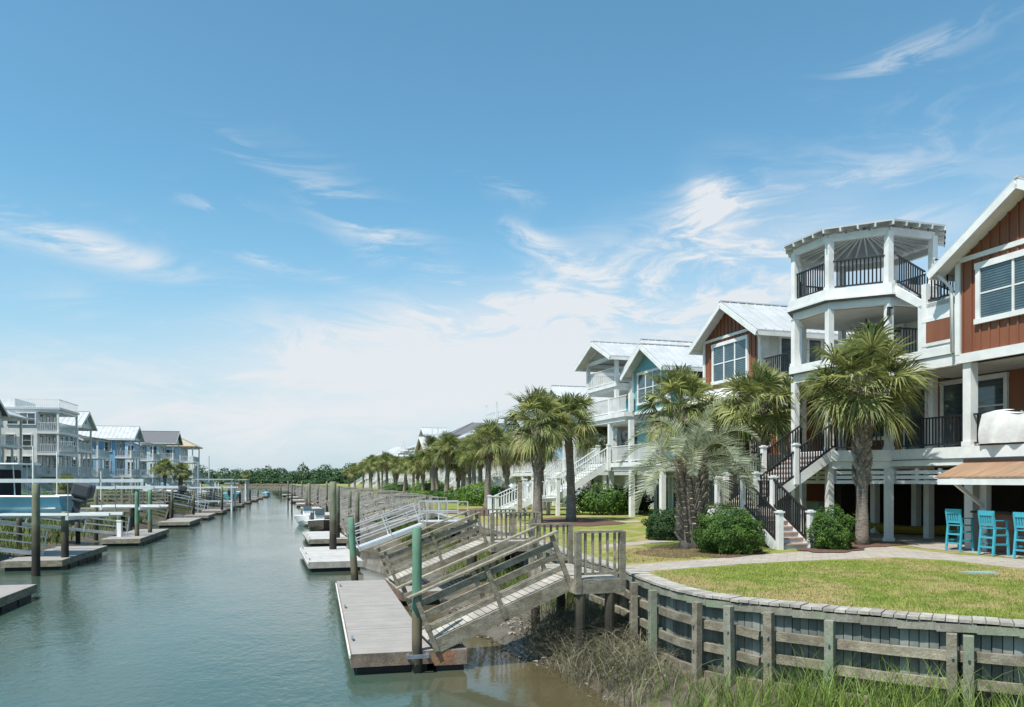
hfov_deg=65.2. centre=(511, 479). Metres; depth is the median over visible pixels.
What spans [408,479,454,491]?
hedge shrub
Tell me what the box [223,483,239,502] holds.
motor boat
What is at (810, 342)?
window
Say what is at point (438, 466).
fan palm
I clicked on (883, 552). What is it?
path
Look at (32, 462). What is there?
guide pole
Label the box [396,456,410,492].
fan palm
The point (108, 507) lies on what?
boat lift
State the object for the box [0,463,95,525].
motor boat
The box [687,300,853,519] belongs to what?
beach house
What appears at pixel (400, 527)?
bank grass
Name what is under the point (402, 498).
pier platform
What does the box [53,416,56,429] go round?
door
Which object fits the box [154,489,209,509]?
gangway
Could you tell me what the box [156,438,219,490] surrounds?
beach house
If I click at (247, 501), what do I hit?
floating dock
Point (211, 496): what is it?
gangway
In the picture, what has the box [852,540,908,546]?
mulch bed
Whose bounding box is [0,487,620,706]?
water
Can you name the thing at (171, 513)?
piling
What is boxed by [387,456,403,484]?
fan palm
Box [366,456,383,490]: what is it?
fan palm
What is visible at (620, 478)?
beach house
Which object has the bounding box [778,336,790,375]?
door
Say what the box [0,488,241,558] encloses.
bank grass
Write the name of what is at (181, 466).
fan palm
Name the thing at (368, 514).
gangway
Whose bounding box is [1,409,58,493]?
beach house
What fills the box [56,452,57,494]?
guide pole
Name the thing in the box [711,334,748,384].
window
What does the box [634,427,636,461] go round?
door
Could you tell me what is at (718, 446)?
fan palm
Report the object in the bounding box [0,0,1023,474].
sky
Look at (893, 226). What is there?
string lights
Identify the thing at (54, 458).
window
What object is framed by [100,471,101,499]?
guide pole
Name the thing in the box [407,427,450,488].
beach house
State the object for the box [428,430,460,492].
fan palm
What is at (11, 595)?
floating dock
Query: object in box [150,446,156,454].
window
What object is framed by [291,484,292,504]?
piling
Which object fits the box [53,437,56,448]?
window
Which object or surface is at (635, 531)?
lawn
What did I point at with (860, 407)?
fan palm
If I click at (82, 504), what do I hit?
hedge shrub
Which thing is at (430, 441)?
fan palm
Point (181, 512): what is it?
gangway
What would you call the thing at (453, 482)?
beach house
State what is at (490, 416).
beach house
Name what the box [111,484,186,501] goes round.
motor boat
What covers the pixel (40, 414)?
window
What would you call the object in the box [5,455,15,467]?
window
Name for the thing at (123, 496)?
piling
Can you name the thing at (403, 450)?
beach house
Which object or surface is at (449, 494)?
hedge shrub
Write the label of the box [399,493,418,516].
pier platform
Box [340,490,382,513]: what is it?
gangway
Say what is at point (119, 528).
dock pedestal
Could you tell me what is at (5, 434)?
window
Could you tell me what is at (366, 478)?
beach house
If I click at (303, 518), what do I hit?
motor boat
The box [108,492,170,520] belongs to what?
gangway
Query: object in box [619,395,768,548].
feather palm
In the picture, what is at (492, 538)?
pier platform
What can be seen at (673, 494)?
garage door
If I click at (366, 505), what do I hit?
gangway
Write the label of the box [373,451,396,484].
fan palm
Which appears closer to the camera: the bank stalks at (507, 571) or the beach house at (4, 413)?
the bank stalks at (507, 571)
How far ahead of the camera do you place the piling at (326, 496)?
93.19 m
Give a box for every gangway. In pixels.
[0,510,129,535]
[0,523,48,555]
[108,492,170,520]
[128,490,194,514]
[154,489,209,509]
[173,488,220,506]
[188,487,230,503]
[202,486,238,500]
[299,486,319,498]
[305,487,328,500]
[312,487,346,503]
[313,490,341,505]
[319,488,361,508]
[326,490,356,508]
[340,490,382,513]
[340,492,375,517]
[340,493,402,523]
[340,495,391,530]
[340,496,425,537]
[354,503,423,550]
[373,510,487,585]
[395,526,569,653]
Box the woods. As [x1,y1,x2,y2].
[183,462,373,484]
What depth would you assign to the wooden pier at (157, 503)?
72.33 m
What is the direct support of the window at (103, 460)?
in the beach house at (119, 436)
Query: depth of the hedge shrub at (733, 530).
21.92 m
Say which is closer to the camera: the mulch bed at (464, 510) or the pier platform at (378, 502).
the mulch bed at (464, 510)
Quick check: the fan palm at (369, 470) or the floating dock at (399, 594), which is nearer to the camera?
the floating dock at (399, 594)
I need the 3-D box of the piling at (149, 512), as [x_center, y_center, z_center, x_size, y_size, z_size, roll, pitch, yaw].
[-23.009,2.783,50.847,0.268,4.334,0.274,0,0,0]
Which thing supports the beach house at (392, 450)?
on the lawn at (635, 531)
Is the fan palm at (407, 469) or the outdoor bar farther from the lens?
the fan palm at (407, 469)
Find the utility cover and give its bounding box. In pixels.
[960,571,1000,574]
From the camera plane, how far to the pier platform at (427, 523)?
38.52 m
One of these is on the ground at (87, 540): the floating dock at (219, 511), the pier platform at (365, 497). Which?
the pier platform at (365, 497)
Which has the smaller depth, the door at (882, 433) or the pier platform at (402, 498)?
the door at (882, 433)
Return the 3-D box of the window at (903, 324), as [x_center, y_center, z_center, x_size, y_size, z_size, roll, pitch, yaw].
[14.457,-5.159,30.344,0.127,1.398,1.140,0,0,-17]
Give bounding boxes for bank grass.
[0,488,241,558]
[365,503,457,546]
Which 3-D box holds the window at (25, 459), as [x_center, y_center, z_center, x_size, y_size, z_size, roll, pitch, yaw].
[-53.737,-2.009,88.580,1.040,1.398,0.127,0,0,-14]
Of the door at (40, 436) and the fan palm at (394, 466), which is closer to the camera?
the door at (40, 436)
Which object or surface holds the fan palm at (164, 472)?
on the ground at (87, 540)
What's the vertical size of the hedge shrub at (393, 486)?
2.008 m
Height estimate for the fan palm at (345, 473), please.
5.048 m
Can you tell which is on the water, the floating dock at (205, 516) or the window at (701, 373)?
the floating dock at (205, 516)
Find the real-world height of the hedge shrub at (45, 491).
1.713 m
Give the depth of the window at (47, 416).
92.41 m
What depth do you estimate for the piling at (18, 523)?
39.36 m
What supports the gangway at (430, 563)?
on the floating dock at (399, 594)
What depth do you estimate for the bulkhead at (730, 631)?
12.55 m
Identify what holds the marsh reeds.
on the mud bank
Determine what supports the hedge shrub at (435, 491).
on the lawn at (635, 531)
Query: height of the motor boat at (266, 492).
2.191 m
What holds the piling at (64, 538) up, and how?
in the water
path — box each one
[473,520,639,528]
[604,538,678,547]
[626,546,1023,570]
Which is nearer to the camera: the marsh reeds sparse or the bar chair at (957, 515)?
the marsh reeds sparse
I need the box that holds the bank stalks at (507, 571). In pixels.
[407,537,603,618]
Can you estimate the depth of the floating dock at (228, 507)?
98.52 m
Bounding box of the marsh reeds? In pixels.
[574,643,1023,706]
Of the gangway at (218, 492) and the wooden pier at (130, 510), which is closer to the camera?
the wooden pier at (130, 510)
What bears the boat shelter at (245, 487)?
in the water
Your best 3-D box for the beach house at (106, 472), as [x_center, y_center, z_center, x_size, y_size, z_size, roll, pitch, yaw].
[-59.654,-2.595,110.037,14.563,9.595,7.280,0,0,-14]
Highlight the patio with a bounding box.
[854,532,1023,558]
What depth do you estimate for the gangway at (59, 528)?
46.05 m
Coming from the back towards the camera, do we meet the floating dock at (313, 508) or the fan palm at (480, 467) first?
the floating dock at (313, 508)
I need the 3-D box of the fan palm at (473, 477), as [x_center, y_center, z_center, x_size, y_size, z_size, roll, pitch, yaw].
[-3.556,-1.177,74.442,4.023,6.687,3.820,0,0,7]
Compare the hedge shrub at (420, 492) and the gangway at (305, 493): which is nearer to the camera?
the hedge shrub at (420, 492)
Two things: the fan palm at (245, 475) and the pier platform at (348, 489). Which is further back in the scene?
the fan palm at (245, 475)
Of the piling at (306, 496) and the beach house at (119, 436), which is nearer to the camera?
the piling at (306, 496)
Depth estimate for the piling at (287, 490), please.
142.02 m
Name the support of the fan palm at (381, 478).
on the lawn at (635, 531)
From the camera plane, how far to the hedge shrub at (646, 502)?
49.91 m
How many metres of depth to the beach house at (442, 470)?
128.16 m
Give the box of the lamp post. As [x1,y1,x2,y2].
[509,480,530,520]
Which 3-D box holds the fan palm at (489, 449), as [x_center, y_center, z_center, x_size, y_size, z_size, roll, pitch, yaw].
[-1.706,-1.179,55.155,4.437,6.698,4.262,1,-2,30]
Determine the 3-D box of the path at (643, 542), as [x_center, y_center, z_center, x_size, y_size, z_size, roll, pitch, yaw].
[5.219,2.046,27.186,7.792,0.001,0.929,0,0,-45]
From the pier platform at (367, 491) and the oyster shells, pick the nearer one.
the oyster shells
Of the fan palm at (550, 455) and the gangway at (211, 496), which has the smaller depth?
the fan palm at (550, 455)
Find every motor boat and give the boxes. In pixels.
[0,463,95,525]
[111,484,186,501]
[167,485,216,498]
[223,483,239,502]
[262,489,270,495]
[295,506,311,525]
[307,509,328,530]
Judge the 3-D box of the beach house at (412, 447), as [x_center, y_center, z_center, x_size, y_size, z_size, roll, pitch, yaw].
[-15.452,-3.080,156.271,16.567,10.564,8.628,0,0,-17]
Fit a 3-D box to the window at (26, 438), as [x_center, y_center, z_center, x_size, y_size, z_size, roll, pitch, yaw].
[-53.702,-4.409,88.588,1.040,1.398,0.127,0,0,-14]
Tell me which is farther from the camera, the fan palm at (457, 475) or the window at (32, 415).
the window at (32, 415)
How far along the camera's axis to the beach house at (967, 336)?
26.62 m
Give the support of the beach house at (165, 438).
on the ground at (87, 540)
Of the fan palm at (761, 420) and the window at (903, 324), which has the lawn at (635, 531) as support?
the fan palm at (761, 420)
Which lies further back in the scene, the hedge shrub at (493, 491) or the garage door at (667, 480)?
the hedge shrub at (493, 491)
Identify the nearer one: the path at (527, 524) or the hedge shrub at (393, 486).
the path at (527, 524)
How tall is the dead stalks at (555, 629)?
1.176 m
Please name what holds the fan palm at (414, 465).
on the lawn at (635, 531)
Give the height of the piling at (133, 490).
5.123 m
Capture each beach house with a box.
[0,398,103,492]
[0,400,42,493]
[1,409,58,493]
[39,411,118,492]
[59,432,130,493]
[74,425,162,488]
[114,442,185,490]
[135,431,199,490]
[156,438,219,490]
[352,452,390,486]
[364,447,399,487]
[372,450,407,487]
[383,440,419,486]
[389,443,438,484]
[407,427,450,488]
[409,427,467,490]
[438,422,491,489]
[442,420,512,488]
[455,402,530,490]
[483,407,587,502]
[487,338,714,516]
[513,385,674,507]
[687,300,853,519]
[705,175,1023,549]
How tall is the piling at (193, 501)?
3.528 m
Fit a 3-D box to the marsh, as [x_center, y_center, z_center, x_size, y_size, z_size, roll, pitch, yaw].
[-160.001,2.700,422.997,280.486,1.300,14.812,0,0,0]
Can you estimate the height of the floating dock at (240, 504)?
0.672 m
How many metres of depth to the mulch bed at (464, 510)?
51.35 m
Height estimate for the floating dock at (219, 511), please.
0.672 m
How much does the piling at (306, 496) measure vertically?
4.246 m
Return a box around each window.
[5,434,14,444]
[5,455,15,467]
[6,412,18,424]
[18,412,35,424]
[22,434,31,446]
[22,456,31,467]
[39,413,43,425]
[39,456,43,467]
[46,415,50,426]
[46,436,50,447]
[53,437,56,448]
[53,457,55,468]
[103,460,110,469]
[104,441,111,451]
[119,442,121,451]
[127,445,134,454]
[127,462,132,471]
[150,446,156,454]
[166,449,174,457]
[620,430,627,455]
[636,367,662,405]
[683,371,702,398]
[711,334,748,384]
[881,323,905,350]
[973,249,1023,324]
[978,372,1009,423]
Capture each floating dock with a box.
[0,546,107,570]
[0,584,36,610]
[100,529,168,545]
[157,517,201,526]
[184,513,215,519]
[201,509,227,513]
[214,506,237,509]
[225,503,245,506]
[236,500,252,503]
[290,499,305,502]
[296,503,313,506]
[299,546,362,571]
[300,506,322,510]
[303,531,348,545]
[335,580,466,673]
[384,578,444,605]
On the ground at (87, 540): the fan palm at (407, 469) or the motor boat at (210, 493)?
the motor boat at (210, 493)
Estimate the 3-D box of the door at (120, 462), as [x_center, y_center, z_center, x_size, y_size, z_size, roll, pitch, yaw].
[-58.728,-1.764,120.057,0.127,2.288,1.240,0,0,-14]
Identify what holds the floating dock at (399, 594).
on the water
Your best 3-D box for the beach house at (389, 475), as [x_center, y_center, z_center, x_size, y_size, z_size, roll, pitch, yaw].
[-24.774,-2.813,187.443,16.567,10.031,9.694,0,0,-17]
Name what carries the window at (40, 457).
in the beach house at (42, 433)
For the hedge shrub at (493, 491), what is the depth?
56.76 m
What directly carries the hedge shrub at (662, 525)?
on the lawn at (635, 531)
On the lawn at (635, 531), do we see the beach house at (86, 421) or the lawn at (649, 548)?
the lawn at (649, 548)
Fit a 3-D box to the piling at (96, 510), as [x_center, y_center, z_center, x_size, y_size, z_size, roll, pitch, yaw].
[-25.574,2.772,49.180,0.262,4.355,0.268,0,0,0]
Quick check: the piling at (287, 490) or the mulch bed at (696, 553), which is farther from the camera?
the piling at (287, 490)
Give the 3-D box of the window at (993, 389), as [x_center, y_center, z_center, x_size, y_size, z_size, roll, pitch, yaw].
[15.447,-2.413,25.834,0.127,1.986,1.320,0,0,-17]
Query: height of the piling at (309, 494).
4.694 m
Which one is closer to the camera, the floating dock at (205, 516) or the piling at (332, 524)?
the piling at (332, 524)
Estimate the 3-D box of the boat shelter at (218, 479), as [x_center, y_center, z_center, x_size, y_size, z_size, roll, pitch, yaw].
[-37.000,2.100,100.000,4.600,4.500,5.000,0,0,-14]
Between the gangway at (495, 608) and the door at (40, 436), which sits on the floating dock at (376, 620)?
the gangway at (495, 608)
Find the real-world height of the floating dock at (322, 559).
0.745 m
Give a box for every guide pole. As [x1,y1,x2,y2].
[32,446,33,483]
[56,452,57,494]
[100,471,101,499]
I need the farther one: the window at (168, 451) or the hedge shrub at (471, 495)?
the window at (168, 451)
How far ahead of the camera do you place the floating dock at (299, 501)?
131.51 m
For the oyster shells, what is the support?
on the mud bank
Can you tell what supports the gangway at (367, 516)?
attached to the pier platform at (402, 498)
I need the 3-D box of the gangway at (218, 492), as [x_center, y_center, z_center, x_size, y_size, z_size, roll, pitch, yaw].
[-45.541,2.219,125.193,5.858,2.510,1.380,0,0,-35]
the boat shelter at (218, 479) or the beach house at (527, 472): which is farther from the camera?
the boat shelter at (218, 479)
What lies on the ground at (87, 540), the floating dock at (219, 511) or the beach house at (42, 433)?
the beach house at (42, 433)
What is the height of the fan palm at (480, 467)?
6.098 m
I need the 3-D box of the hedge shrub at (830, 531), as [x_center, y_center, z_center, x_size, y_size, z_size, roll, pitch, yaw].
[9.493,1.355,23.916,1.593,1.480,1.776,0,0,20]
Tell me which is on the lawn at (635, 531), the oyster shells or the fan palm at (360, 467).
the fan palm at (360, 467)
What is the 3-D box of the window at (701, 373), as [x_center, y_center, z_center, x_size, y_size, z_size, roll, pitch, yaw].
[9.645,-5.038,41.725,1.620,1.636,0.127,0,0,-17]
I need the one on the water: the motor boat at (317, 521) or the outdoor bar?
the motor boat at (317, 521)
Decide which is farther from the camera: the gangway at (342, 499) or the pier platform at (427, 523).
the gangway at (342, 499)
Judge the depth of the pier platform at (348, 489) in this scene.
104.30 m
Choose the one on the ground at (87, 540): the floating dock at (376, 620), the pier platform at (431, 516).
the pier platform at (431, 516)
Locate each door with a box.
[39,434,42,452]
[46,456,49,473]
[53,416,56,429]
[119,461,121,475]
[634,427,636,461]
[656,476,669,513]
[672,476,676,513]
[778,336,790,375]
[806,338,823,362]
[873,390,895,440]
[902,384,927,448]
[939,378,962,447]
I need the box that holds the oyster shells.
[448,595,665,699]
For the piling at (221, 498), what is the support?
in the water
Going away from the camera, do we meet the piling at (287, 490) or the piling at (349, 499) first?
the piling at (349, 499)
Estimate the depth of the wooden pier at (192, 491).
92.61 m
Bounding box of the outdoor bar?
[935,457,1023,554]
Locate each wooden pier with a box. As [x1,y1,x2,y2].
[30,491,168,518]
[40,494,134,530]
[96,489,195,509]
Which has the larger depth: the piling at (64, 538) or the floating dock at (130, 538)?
the floating dock at (130, 538)
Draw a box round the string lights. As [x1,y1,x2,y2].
[823,224,945,247]
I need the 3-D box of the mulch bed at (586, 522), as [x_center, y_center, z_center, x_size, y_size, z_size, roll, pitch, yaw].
[2.994,2.034,39.354,4.723,0.001,9.442,0,0,0]
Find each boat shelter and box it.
[193,479,236,510]
[215,479,249,500]
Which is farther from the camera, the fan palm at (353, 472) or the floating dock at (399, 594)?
the fan palm at (353, 472)
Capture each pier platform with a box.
[341,488,360,498]
[357,489,383,500]
[362,488,371,502]
[373,491,406,510]
[387,494,432,519]
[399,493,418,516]
[418,500,467,543]
[421,496,446,528]
[469,509,540,577]
[528,523,625,658]
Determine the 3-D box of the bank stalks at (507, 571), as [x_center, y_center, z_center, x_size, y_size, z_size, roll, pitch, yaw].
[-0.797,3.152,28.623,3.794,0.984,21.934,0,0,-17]
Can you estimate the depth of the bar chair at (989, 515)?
21.61 m
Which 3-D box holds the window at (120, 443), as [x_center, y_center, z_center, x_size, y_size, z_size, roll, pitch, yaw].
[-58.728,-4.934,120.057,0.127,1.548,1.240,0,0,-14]
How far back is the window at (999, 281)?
22.65 m
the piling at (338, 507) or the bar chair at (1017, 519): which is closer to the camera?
the bar chair at (1017, 519)
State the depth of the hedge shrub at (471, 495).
62.91 m
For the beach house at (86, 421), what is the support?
on the ground at (87, 540)
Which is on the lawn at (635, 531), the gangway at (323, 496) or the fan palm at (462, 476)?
the fan palm at (462, 476)
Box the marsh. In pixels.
[222,484,286,485]
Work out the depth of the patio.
26.14 m
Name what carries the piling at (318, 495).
in the water
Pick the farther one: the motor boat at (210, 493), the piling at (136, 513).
the motor boat at (210, 493)
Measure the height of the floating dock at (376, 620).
0.745 m
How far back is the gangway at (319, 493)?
123.10 m
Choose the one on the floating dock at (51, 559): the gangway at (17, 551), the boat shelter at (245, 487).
the gangway at (17, 551)
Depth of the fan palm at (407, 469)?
102.08 m
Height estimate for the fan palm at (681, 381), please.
7.226 m
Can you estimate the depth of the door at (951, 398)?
27.30 m
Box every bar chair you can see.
[945,509,974,551]
[977,510,1009,555]
[1012,512,1023,557]
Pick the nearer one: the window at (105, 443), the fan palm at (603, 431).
the fan palm at (603, 431)
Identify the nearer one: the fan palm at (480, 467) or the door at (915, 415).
the door at (915, 415)
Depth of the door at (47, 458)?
92.26 m
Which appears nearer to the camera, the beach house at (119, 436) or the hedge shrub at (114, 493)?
the hedge shrub at (114, 493)
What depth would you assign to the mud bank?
18.38 m
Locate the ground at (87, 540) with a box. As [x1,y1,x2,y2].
[0,482,1013,706]
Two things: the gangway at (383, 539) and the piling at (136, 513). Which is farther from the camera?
the piling at (136, 513)
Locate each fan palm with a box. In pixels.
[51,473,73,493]
[147,457,179,490]
[170,462,194,501]
[240,470,250,488]
[342,467,351,486]
[346,463,359,486]
[354,460,368,487]
[361,454,380,488]
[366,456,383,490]
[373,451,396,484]
[376,461,388,490]
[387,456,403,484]
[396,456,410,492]
[400,455,425,489]
[409,449,430,490]
[418,434,447,489]
[418,449,445,489]
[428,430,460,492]
[443,454,467,489]
[447,444,477,489]
[453,440,473,487]
[454,433,475,487]
[454,437,497,486]
[457,415,511,508]
[491,429,520,489]
[491,431,529,486]
[500,384,578,522]
[515,441,560,509]
[533,391,602,520]
[573,427,619,489]
[635,362,728,508]
[690,401,748,479]
[697,355,812,471]
[792,315,948,544]
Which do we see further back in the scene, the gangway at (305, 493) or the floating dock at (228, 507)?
the gangway at (305, 493)
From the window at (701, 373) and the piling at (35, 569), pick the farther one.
the window at (701, 373)
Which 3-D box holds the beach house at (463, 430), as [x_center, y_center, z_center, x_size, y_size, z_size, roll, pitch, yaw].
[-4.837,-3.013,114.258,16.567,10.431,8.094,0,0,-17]
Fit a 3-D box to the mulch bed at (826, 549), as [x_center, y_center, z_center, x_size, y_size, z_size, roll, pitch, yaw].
[9.426,2.026,23.406,2.295,0.001,2.036,0,0,0]
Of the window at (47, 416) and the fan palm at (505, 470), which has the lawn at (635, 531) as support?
the fan palm at (505, 470)
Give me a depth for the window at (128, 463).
126.07 m
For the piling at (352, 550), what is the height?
3.683 m
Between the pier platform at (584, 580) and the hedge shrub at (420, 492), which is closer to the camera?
the pier platform at (584, 580)
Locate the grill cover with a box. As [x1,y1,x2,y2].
[978,409,1023,443]
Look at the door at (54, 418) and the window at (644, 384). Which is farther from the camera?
the door at (54, 418)
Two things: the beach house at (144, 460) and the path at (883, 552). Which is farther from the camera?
the beach house at (144, 460)
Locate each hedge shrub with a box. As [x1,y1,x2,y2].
[21,490,50,493]
[41,492,89,507]
[88,485,144,501]
[110,489,161,501]
[379,481,410,493]
[404,490,431,499]
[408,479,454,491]
[427,488,443,499]
[433,489,463,502]
[452,481,504,505]
[482,486,516,508]
[565,480,642,514]
[616,486,653,512]
[641,505,677,539]
[689,499,766,554]
[803,501,858,549]
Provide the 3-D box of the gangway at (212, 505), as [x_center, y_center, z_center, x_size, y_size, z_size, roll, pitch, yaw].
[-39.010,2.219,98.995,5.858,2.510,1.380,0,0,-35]
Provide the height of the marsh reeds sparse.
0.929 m
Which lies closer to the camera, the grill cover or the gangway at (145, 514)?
the grill cover
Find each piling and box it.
[16,518,21,548]
[31,483,40,575]
[61,511,68,566]
[75,522,80,543]
[94,490,97,540]
[121,477,124,530]
[131,478,134,526]
[135,490,138,535]
[148,490,151,532]
[170,489,173,518]
[192,495,194,514]
[221,487,222,509]
[287,481,288,500]
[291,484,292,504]
[306,487,307,505]
[308,483,310,505]
[317,487,318,506]
[326,482,327,511]
[329,482,336,549]
[336,486,339,537]
[347,517,358,580]
[348,491,351,514]
[355,492,359,544]
[412,527,421,672]
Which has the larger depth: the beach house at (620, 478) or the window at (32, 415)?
the window at (32, 415)
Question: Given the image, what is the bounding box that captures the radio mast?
[208,466,209,482]
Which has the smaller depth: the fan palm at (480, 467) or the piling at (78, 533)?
the piling at (78, 533)
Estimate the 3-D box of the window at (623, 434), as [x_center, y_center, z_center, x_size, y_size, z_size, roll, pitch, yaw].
[7.210,-2.359,51.179,0.127,1.598,1.240,0,0,-17]
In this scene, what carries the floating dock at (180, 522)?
on the water
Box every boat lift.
[0,479,144,519]
[90,486,178,509]
[190,487,237,502]
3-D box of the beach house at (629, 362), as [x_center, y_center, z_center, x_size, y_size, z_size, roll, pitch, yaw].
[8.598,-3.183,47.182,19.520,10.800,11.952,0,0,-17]
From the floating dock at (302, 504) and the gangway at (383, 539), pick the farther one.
the floating dock at (302, 504)
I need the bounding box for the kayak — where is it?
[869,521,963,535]
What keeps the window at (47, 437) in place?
in the beach house at (42, 433)
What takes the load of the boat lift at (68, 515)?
attached to the piling at (64, 538)
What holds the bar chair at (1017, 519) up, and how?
on the patio
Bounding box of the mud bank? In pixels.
[341,521,1023,706]
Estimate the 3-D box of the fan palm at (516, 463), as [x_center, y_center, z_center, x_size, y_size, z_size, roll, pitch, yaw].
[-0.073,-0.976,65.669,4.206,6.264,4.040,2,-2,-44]
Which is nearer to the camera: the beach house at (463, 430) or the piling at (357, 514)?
the piling at (357, 514)
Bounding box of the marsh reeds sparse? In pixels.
[586,619,1023,706]
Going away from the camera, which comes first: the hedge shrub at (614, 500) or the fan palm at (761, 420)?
the fan palm at (761, 420)
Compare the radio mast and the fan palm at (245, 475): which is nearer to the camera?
the fan palm at (245, 475)
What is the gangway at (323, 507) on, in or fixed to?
on the pier platform at (367, 491)
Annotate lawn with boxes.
[293,484,1023,626]
[609,543,737,562]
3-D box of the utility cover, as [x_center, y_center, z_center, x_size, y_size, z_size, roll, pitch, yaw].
[10.261,2.030,17.540,0.680,0.040,0.400,0,0,0]
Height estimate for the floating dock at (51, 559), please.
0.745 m
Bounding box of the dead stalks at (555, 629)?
[493,595,717,706]
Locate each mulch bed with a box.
[441,508,494,514]
[526,517,624,526]
[633,544,767,557]
[797,546,863,551]
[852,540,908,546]
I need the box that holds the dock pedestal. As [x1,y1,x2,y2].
[116,520,122,536]
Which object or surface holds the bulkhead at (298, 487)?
on the ground at (87, 540)
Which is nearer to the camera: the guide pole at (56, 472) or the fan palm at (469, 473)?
the guide pole at (56, 472)
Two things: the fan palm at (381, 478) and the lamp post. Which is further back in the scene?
the fan palm at (381, 478)
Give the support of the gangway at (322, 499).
attached to the pier platform at (348, 489)
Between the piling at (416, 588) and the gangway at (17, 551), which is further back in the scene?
the gangway at (17, 551)
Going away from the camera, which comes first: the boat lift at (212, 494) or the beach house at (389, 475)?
the boat lift at (212, 494)
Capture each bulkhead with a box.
[289,484,415,515]
[420,508,1023,706]
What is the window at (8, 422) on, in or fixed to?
in the beach house at (42, 433)
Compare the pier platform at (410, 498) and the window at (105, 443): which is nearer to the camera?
the pier platform at (410, 498)
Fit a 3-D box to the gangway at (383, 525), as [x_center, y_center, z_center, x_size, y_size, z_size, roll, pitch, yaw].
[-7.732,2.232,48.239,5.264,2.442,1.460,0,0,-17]
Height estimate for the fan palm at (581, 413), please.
6.762 m
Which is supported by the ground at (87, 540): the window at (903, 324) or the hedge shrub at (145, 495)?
the hedge shrub at (145, 495)
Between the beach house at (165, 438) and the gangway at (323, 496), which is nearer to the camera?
the gangway at (323, 496)
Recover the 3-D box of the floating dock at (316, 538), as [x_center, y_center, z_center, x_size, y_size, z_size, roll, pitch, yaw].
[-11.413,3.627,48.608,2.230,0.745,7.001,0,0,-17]
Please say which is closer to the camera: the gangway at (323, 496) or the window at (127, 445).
the gangway at (323, 496)
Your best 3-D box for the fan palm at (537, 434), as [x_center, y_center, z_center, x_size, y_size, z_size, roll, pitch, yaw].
[1.466,-1.217,38.324,3.829,6.797,4.149,0,0,37]

